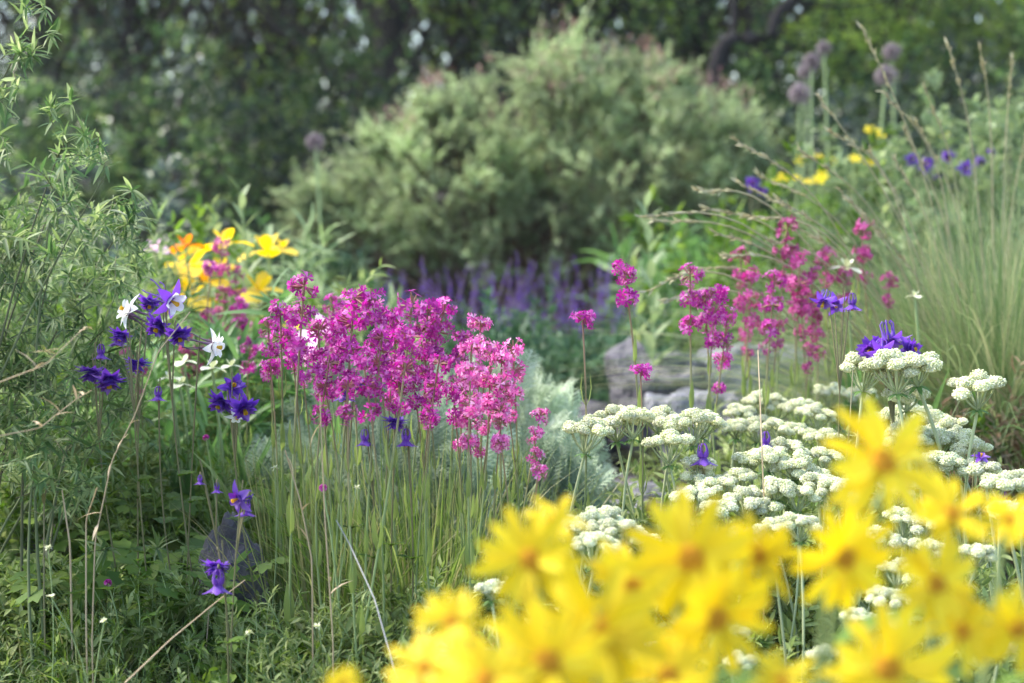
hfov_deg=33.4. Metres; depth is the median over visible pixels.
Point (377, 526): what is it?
grassy tuft
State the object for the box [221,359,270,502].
iris
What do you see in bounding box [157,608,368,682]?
weedy tuft
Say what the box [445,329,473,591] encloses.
catchfly stalk
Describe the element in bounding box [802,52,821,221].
allium
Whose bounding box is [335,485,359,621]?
cream bud
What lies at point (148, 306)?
columbine
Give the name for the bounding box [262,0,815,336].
rounded shrub
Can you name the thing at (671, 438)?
buckwheat umbel
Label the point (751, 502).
buckwheat umbel
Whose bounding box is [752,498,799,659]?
buckwheat umbel
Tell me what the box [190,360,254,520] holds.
iris
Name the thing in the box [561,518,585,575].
buckwheat umbel
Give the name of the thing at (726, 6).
tree
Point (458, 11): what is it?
tree
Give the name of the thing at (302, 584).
grassy tuft
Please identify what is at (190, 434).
iris leaves
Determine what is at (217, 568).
columbine
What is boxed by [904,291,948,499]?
iris
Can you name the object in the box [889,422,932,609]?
buckwheat umbel
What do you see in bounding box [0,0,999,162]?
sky
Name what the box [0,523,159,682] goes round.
weedy tuft
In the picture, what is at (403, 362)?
catchfly stalk
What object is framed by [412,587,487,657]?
yellow daisy
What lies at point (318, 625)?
cream bud
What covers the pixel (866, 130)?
buttercup
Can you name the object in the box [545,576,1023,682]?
buckwheat leaves
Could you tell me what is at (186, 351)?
catchfly stalk
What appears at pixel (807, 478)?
buckwheat umbel
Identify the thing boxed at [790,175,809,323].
buttercup
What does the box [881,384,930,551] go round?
buckwheat umbel
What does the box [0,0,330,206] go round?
tree
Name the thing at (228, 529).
rock
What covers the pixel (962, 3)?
tree
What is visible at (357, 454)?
catchfly stalk
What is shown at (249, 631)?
cream bud
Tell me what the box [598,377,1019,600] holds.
buckwheat leaves
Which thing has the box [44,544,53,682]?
cream bud
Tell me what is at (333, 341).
catchfly stalk
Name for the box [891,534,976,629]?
yellow daisy
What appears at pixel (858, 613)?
buckwheat umbel
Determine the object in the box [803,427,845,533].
buckwheat umbel
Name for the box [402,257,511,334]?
salvia plant
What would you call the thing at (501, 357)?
catchfly stalk
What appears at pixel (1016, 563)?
buckwheat umbel
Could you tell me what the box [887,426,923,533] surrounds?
buckwheat umbel
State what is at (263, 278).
iris
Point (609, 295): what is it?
salvia plant
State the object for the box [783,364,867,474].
rock
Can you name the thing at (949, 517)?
yellow daisy
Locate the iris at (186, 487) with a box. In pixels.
[162,376,198,586]
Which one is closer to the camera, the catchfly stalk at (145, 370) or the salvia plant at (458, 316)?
the catchfly stalk at (145, 370)
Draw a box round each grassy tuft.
[0,589,186,682]
[85,636,266,682]
[92,438,497,647]
[199,395,551,573]
[201,420,368,625]
[203,408,656,650]
[256,426,665,617]
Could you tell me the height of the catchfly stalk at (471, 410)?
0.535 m
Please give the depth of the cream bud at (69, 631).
2.10 m
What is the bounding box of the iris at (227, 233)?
[204,228,254,355]
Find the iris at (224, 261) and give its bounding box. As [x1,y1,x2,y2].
[207,257,240,376]
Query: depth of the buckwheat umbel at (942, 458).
2.39 m
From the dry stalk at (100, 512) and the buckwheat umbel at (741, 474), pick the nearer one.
the dry stalk at (100, 512)
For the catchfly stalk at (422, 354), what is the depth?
2.62 m
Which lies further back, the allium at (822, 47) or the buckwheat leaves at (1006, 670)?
the allium at (822, 47)
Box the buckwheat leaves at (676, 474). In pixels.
[567,426,1021,677]
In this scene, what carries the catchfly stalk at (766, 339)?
on the ground at (446, 287)
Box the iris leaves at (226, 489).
[122,448,443,564]
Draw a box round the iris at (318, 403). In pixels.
[297,337,341,448]
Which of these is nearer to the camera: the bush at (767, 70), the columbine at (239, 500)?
the columbine at (239, 500)
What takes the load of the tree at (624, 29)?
on the ground at (446, 287)
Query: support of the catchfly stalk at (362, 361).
on the ground at (446, 287)
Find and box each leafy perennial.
[0,127,292,357]
[0,190,322,486]
[0,191,324,474]
[0,209,388,386]
[26,266,369,530]
[65,202,421,431]
[143,257,517,489]
[195,243,443,340]
[334,306,584,436]
[371,285,602,401]
[413,284,610,404]
[447,315,695,427]
[539,295,751,402]
[563,208,817,353]
[617,124,1014,359]
[625,331,1021,522]
[734,81,1023,362]
[800,65,1023,361]
[833,364,1023,580]
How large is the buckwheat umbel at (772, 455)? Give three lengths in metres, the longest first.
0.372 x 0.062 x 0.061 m
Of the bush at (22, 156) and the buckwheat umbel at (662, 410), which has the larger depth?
the bush at (22, 156)
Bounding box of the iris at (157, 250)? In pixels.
[136,239,199,483]
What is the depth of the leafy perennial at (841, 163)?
5.09 m
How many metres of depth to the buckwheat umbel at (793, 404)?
2.94 m
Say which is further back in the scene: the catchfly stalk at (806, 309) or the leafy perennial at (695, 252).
the leafy perennial at (695, 252)
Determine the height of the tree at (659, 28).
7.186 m
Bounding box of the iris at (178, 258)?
[164,253,190,356]
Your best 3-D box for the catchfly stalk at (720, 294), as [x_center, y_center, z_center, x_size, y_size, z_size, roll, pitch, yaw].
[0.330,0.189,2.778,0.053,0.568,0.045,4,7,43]
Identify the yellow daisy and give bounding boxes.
[322,665,363,682]
[384,626,456,682]
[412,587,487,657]
[431,633,542,682]
[467,506,648,682]
[486,596,613,682]
[521,558,671,682]
[522,495,589,682]
[587,538,670,619]
[613,485,762,682]
[626,618,715,682]
[666,554,774,676]
[708,509,797,682]
[751,648,819,682]
[788,496,895,682]
[819,599,961,682]
[821,394,944,682]
[837,427,942,682]
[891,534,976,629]
[912,471,996,682]
[929,584,994,679]
[968,581,1023,682]
[978,492,1023,682]
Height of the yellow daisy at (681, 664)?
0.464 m
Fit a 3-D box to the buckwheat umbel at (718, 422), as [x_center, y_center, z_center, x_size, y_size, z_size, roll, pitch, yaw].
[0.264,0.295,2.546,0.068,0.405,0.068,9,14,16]
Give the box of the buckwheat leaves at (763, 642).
[480,443,920,682]
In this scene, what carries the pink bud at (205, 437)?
on the ground at (446, 287)
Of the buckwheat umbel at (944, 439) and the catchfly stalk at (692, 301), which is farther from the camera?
the catchfly stalk at (692, 301)
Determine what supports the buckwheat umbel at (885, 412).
on the ground at (446, 287)
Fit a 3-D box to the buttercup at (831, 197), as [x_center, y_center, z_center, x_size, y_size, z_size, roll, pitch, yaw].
[0.978,-0.139,5.232,0.060,0.862,0.027,0,5,0]
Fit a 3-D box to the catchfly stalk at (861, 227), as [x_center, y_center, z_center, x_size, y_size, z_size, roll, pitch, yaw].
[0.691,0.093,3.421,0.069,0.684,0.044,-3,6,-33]
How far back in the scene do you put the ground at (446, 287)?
12.78 m
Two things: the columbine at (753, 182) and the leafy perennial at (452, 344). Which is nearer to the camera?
the leafy perennial at (452, 344)
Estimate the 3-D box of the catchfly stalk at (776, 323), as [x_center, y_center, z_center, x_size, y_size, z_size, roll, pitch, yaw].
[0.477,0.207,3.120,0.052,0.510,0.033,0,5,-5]
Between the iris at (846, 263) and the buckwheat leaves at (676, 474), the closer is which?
the buckwheat leaves at (676, 474)
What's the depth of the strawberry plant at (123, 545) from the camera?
2.44 m
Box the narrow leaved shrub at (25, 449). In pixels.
[0,0,185,680]
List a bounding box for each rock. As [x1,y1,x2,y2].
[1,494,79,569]
[198,511,270,640]
[565,400,630,473]
[604,337,711,474]
[612,481,684,518]
[644,387,751,505]
[696,342,826,473]
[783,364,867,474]
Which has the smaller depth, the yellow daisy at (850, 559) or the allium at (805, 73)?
the yellow daisy at (850, 559)
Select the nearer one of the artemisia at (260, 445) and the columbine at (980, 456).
the columbine at (980, 456)
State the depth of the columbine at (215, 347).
2.43 m
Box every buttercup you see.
[762,179,783,341]
[776,172,788,341]
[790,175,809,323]
[794,154,807,299]
[802,178,814,343]
[813,175,830,360]
[814,154,822,290]
[815,170,828,289]
[821,155,836,341]
[845,154,861,292]
[864,125,876,336]
[864,158,874,329]
[870,128,886,265]
[931,131,948,256]
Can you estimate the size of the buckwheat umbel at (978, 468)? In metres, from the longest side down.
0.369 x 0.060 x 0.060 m
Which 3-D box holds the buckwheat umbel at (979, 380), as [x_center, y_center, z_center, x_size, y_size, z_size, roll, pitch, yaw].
[0.678,0.278,2.434,0.080,0.478,0.080,-7,8,-2]
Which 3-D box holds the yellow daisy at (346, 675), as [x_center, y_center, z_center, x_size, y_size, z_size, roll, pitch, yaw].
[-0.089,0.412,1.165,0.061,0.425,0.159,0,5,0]
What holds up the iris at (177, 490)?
on the ground at (446, 287)
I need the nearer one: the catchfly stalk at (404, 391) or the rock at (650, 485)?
the catchfly stalk at (404, 391)
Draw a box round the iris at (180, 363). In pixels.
[174,354,228,495]
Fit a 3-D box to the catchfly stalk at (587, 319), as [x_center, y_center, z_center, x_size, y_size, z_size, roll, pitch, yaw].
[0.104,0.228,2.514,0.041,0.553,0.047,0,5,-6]
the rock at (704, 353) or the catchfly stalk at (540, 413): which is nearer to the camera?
the catchfly stalk at (540, 413)
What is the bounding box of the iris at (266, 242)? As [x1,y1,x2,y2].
[238,233,297,421]
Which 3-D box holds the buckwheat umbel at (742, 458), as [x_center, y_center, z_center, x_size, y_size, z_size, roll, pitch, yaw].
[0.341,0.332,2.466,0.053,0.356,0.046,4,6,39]
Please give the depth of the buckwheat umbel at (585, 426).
2.41 m
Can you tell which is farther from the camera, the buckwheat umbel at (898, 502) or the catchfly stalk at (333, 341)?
the catchfly stalk at (333, 341)
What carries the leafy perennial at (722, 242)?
on the ground at (446, 287)
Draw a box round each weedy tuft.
[0,390,173,608]
[0,392,213,574]
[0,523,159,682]
[0,555,265,682]
[14,560,296,682]
[25,420,317,610]
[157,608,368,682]
[181,574,435,682]
[288,554,522,682]
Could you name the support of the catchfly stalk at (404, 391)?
on the ground at (446, 287)
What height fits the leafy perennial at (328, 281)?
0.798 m
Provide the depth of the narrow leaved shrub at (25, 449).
2.49 m
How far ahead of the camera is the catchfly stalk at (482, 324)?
2.53 m
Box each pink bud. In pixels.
[104,579,124,660]
[203,434,218,525]
[319,484,341,648]
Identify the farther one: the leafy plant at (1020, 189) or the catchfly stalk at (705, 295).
the leafy plant at (1020, 189)
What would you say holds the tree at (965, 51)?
on the ground at (446, 287)
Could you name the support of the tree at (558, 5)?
on the ground at (446, 287)
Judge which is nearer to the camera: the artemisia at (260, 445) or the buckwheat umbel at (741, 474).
the buckwheat umbel at (741, 474)
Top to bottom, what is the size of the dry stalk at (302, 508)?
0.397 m
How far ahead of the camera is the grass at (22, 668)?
2.28 m
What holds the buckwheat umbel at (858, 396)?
on the ground at (446, 287)
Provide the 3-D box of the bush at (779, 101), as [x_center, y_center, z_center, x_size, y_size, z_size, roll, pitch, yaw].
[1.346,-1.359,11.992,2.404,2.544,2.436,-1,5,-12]
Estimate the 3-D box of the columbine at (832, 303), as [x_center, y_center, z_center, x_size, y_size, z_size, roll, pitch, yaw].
[0.494,0.206,2.632,0.081,0.575,0.056,0,5,0]
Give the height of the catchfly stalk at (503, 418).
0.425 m
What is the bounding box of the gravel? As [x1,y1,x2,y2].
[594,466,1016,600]
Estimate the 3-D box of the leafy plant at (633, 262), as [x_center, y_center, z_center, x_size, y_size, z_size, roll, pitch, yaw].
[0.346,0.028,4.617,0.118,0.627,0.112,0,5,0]
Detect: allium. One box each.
[305,132,326,315]
[788,82,811,341]
[797,65,813,338]
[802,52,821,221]
[816,40,832,233]
[873,64,898,242]
[882,43,901,250]
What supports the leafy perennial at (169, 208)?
on the ground at (446, 287)
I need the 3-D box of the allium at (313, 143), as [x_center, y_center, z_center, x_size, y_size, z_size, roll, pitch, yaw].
[-0.717,-0.281,6.238,0.077,0.965,0.071,4,6,37]
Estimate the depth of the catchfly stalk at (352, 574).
2.21 m
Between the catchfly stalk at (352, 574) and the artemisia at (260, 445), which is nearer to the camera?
the catchfly stalk at (352, 574)
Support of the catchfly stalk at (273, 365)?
on the ground at (446, 287)
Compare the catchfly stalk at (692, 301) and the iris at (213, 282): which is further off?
the iris at (213, 282)
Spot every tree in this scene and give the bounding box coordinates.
[0,0,177,143]
[0,0,213,181]
[0,0,253,234]
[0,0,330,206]
[0,0,406,240]
[26,0,357,215]
[51,0,678,275]
[59,0,574,252]
[74,0,479,234]
[174,0,416,175]
[183,0,541,141]
[210,0,730,242]
[318,0,949,266]
[341,0,731,229]
[413,0,592,101]
[453,0,997,217]
[494,0,727,193]
[506,0,927,193]
[506,0,968,267]
[552,0,1023,243]
[636,0,1023,221]
[639,0,1004,250]
[732,0,1000,219]
[788,0,998,188]
[855,1,1006,147]
[867,0,1007,104]
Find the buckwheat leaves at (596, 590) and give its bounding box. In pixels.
[436,503,761,674]
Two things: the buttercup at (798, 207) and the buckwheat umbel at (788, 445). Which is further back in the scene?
the buttercup at (798, 207)
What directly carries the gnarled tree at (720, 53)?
on the ground at (446, 287)
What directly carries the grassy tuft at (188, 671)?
on the ground at (446, 287)
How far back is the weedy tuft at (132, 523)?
2.81 m
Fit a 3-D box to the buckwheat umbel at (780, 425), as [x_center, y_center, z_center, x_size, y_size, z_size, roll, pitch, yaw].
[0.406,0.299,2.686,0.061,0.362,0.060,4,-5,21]
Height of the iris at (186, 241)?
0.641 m
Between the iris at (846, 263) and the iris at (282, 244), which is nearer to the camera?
the iris at (846, 263)
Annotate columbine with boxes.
[74,341,126,594]
[108,291,160,588]
[108,294,155,592]
[142,279,203,594]
[149,378,177,582]
[177,328,224,590]
[194,460,239,664]
[201,540,245,682]
[208,372,273,626]
[213,479,254,675]
[335,369,372,615]
[356,425,384,608]
[378,414,406,627]
[396,425,422,630]
[690,440,716,474]
[745,177,767,309]
[759,429,791,620]
[810,289,860,518]
[856,320,922,572]
[894,153,943,315]
[942,148,995,292]
[963,452,1006,581]
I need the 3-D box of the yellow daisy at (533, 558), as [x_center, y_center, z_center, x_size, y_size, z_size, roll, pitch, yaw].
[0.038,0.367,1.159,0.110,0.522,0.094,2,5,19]
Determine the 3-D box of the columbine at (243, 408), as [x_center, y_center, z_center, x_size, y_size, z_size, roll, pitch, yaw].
[-0.386,0.283,2.443,0.088,0.481,0.088,3,5,28]
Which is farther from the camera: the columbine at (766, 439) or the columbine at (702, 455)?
the columbine at (766, 439)
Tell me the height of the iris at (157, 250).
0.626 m
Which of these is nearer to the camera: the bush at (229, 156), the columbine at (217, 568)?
the columbine at (217, 568)
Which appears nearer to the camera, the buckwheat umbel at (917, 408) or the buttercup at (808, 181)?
the buckwheat umbel at (917, 408)
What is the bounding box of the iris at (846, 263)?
[829,258,862,517]
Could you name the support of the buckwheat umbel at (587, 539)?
on the ground at (446, 287)
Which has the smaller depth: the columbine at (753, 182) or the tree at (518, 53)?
the columbine at (753, 182)
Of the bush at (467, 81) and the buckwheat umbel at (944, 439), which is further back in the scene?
the bush at (467, 81)
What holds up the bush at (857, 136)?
on the ground at (446, 287)
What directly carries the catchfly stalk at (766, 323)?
on the ground at (446, 287)
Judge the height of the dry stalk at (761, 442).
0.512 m
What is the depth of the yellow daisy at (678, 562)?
1.10 m
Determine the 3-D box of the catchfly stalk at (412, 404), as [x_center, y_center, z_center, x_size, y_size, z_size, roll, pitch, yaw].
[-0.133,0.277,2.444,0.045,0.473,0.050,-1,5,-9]
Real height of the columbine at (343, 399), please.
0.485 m
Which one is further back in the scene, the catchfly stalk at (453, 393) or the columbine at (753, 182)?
the columbine at (753, 182)
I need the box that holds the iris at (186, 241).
[170,234,233,398]
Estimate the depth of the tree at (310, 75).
27.70 m
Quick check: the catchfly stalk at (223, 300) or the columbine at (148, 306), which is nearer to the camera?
the columbine at (148, 306)
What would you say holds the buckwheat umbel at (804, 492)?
on the ground at (446, 287)
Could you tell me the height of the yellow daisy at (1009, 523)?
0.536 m
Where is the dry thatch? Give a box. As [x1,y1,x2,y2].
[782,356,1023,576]
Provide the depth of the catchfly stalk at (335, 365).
2.30 m
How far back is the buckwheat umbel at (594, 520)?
2.15 m
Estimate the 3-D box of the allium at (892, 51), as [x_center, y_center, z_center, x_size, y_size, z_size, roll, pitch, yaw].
[1.402,-0.456,6.351,0.076,1.302,0.073,0,5,0]
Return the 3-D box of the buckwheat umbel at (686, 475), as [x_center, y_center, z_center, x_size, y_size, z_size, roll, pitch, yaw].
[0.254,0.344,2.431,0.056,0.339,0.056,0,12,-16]
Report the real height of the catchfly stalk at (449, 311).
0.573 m
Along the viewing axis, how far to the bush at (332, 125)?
10.94 m
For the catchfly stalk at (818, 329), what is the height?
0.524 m
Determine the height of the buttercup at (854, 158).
0.869 m
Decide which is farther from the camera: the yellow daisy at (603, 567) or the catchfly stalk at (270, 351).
the catchfly stalk at (270, 351)
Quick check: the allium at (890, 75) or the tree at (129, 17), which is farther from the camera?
the tree at (129, 17)
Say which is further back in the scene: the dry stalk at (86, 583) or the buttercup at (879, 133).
the buttercup at (879, 133)
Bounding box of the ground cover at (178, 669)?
[0,504,1023,682]
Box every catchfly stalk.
[119,347,133,502]
[133,366,148,506]
[178,326,196,424]
[192,342,205,409]
[200,306,216,452]
[201,260,219,396]
[211,235,229,390]
[214,283,232,331]
[226,263,246,372]
[230,296,253,414]
[239,342,259,454]
[257,317,280,508]
[259,358,281,603]
[268,299,293,611]
[278,324,312,606]
[283,270,319,634]
[292,351,322,580]
[302,305,349,548]
[304,315,349,623]
[307,358,345,643]
[310,353,344,642]
[322,293,344,421]
[323,284,369,624]
[327,317,361,633]
[335,374,363,671]
[350,346,390,680]
[354,289,428,672]
[356,284,404,605]
[360,324,394,645]
[379,367,400,610]
[383,306,415,581]
[385,341,409,591]
[403,296,457,586]
[404,372,431,583]
[408,297,442,541]
[411,387,441,626]
[413,341,443,588]
[420,353,454,631]
[442,382,469,617]
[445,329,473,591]
[450,361,477,595]
[453,337,488,635]
[456,389,482,627]
[461,398,501,587]
[467,313,491,620]
[472,340,501,589]
[473,375,492,608]
[486,348,517,596]
[488,412,512,644]
[490,433,520,614]
[494,386,522,614]
[496,408,549,621]
[501,337,528,612]
[508,464,547,611]
[525,426,545,507]
[569,309,595,582]
[611,259,644,526]
[629,363,652,526]
[678,262,704,529]
[694,287,720,474]
[699,305,737,512]
[701,283,729,458]
[728,245,754,518]
[736,265,763,519]
[737,327,756,484]
[754,297,774,497]
[757,269,786,488]
[763,317,788,516]
[771,214,799,514]
[778,244,803,439]
[782,249,812,510]
[788,280,813,515]
[799,341,818,504]
[801,265,823,497]
[805,306,826,465]
[813,245,836,493]
[832,266,853,475]
[843,218,874,503]
[853,244,873,385]
[879,271,899,422]
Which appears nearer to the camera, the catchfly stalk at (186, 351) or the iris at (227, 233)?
the catchfly stalk at (186, 351)
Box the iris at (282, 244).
[271,238,311,360]
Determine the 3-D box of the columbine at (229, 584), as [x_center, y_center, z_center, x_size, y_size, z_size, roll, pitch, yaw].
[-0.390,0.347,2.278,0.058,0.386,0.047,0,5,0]
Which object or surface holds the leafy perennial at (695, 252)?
on the ground at (446, 287)
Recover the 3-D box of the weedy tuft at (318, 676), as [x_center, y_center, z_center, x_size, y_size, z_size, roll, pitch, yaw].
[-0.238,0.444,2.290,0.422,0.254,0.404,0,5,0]
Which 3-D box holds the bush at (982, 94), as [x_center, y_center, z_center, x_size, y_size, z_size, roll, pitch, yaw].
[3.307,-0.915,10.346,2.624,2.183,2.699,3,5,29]
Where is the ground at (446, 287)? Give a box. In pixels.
[2,163,1016,643]
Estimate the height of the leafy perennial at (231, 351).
0.688 m
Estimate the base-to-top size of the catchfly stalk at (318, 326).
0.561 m
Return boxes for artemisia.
[219,419,407,539]
[261,354,480,500]
[285,403,553,591]
[405,348,620,539]
[434,421,629,550]
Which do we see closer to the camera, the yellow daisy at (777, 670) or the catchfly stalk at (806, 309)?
the yellow daisy at (777, 670)
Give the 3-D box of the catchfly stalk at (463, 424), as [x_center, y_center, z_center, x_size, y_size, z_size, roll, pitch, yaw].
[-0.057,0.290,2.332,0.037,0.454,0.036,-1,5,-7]
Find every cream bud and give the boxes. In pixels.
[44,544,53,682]
[46,593,86,681]
[94,617,106,682]
[246,630,252,682]
[269,465,277,637]
[314,622,323,680]
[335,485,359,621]
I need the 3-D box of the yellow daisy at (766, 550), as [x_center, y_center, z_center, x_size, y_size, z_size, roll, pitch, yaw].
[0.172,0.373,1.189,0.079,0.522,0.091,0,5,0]
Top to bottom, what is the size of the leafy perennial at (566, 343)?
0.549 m
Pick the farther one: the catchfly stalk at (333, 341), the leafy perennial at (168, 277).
the leafy perennial at (168, 277)
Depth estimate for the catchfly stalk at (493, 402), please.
2.35 m
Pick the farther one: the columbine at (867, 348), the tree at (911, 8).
the tree at (911, 8)
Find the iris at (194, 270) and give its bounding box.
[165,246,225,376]
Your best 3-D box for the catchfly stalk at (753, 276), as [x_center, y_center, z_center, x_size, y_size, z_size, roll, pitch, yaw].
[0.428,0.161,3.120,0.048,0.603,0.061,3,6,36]
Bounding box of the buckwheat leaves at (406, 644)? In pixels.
[386,602,797,682]
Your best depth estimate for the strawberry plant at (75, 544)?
2.80 m
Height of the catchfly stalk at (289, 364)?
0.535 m
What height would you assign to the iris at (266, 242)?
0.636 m
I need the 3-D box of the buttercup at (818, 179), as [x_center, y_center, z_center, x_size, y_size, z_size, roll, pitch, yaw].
[0.913,-0.091,5.030,0.069,0.802,0.030,0,5,0]
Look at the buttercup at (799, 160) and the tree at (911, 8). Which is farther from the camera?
the tree at (911, 8)
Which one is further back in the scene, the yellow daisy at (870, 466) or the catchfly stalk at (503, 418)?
the catchfly stalk at (503, 418)
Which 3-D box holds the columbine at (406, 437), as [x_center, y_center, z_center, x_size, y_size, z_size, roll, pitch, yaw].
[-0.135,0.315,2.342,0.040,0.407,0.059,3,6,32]
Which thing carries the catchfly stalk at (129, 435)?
on the ground at (446, 287)
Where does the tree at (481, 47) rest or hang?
on the ground at (446, 287)
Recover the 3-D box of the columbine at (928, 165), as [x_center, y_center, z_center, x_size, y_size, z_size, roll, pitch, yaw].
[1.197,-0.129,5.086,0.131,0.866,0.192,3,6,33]
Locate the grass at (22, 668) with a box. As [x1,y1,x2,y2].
[0,512,992,682]
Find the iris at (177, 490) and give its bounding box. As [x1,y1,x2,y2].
[151,371,192,586]
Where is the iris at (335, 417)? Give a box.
[296,314,367,491]
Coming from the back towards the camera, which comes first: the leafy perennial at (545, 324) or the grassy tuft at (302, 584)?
the leafy perennial at (545, 324)
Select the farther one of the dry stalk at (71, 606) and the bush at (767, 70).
the bush at (767, 70)
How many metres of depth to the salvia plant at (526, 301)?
5.63 m
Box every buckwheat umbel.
[474,578,501,643]
[550,417,614,628]
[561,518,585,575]
[573,510,605,574]
[573,531,620,591]
[583,404,638,524]
[585,505,624,591]
[599,518,644,549]
[606,407,655,517]
[622,533,657,656]
[641,429,694,491]
[646,405,676,499]
[652,414,685,506]
[663,407,733,597]
[669,485,716,524]
[679,468,714,508]
[680,454,717,507]
[688,408,726,500]
[695,476,735,522]
[699,499,738,526]
[715,467,760,614]
[719,417,747,521]
[720,485,771,619]
[722,403,756,502]
[722,650,756,678]
[731,450,761,573]
[731,627,750,681]
[736,445,788,597]
[737,414,768,485]
[741,389,794,573]
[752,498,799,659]
[756,397,793,514]
[756,516,795,664]
[757,475,794,578]
[762,417,797,512]
[769,436,810,622]
[769,448,811,583]
[771,462,830,649]
[776,423,817,512]
[779,481,821,654]
[781,397,822,444]
[782,511,822,682]
[799,471,833,637]
[800,405,837,517]
[800,446,843,621]
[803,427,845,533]
[805,644,838,669]
[813,382,853,466]
[815,476,854,644]
[827,351,893,611]
[839,607,873,646]
[841,383,877,418]
[861,348,925,647]
[864,587,901,610]
[867,525,907,611]
[878,483,914,585]
[880,407,904,571]
[880,557,904,608]
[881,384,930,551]
[882,506,915,608]
[885,351,962,658]
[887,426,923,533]
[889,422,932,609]
[890,402,934,554]
[890,432,938,645]
[893,597,923,659]
[901,576,928,645]
[903,511,934,539]
[908,537,940,583]
[920,427,958,658]
[922,409,952,465]
[924,418,993,590]
[924,450,958,646]
[935,456,975,682]
[946,369,1006,598]
[946,428,979,557]
[949,439,993,597]
[960,543,997,583]
[964,460,1011,665]
[979,472,1023,562]
[986,500,1023,606]
[992,644,1015,682]
[1001,469,1023,590]
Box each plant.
[0,477,264,582]
[0,530,295,668]
[0,531,197,644]
[118,459,300,579]
[206,194,229,324]
[226,174,268,391]
[324,263,468,347]
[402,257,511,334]
[416,262,523,336]
[445,256,535,340]
[484,252,562,341]
[505,258,617,336]
[506,257,608,339]
[555,256,675,358]
[557,255,635,376]
[586,236,710,352]
[625,239,655,347]
[627,189,675,476]
[875,142,891,332]
[982,121,996,316]
[1012,102,1023,296]
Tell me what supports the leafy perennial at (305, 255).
on the ground at (446, 287)
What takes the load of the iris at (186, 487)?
on the ground at (446, 287)
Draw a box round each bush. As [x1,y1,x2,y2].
[0,0,174,305]
[0,0,297,297]
[8,19,313,302]
[73,16,452,302]
[135,0,493,300]
[326,29,653,301]
[557,0,850,287]
[657,0,973,294]
[671,23,1023,301]
[805,0,1023,252]
[844,62,1023,298]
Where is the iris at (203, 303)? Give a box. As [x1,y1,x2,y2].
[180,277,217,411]
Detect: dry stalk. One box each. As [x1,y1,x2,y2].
[0,327,92,382]
[0,384,91,436]
[30,472,59,681]
[61,490,73,673]
[79,312,189,682]
[85,488,97,682]
[124,580,244,682]
[285,450,313,667]
[310,395,352,671]
[336,520,393,666]
[757,350,765,633]
[846,370,852,456]
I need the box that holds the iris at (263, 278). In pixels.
[234,271,293,361]
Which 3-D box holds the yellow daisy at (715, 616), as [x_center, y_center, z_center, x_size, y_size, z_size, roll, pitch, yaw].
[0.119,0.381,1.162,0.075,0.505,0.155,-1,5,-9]
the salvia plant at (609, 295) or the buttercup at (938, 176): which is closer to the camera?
the buttercup at (938, 176)
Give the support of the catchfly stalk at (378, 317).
on the ground at (446, 287)
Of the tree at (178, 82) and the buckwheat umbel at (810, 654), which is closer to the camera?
the buckwheat umbel at (810, 654)
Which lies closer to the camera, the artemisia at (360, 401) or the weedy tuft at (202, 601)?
the weedy tuft at (202, 601)
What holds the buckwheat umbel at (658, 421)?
on the ground at (446, 287)
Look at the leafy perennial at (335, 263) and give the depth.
7.07 m
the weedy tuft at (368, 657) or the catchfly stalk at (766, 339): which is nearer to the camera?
the weedy tuft at (368, 657)
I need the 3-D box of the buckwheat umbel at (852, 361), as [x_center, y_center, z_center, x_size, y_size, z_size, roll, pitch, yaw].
[0.490,0.259,2.530,0.082,0.490,0.082,6,7,-13]
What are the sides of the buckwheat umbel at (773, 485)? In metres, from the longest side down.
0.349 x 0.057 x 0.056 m
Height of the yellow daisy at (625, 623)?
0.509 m
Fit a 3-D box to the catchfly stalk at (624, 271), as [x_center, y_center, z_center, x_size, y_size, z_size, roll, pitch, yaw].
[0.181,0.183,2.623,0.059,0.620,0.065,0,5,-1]
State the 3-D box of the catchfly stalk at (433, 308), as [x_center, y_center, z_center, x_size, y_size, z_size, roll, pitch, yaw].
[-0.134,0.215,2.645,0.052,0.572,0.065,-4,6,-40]
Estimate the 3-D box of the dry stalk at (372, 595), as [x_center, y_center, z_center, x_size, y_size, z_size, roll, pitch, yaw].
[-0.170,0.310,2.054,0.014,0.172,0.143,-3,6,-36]
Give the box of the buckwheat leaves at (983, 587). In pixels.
[754,473,1023,682]
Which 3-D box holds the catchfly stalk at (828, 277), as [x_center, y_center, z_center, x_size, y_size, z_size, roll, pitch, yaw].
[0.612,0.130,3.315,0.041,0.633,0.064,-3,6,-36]
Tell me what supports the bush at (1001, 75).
on the ground at (446, 287)
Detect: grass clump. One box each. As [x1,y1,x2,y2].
[545,21,1023,516]
[648,115,1023,417]
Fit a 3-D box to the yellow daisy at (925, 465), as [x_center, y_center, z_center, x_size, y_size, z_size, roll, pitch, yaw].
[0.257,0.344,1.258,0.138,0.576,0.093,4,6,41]
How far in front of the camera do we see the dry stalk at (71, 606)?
2.30 m
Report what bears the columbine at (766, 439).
on the ground at (446, 287)
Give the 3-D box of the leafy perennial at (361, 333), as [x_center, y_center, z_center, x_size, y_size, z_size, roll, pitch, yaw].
[-0.394,0.172,3.525,0.865,0.699,0.827,-1,5,-17]
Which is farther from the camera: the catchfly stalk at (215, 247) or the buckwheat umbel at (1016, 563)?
the catchfly stalk at (215, 247)
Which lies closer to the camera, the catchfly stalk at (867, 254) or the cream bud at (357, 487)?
the cream bud at (357, 487)
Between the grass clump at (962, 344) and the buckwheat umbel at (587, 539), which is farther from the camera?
the grass clump at (962, 344)

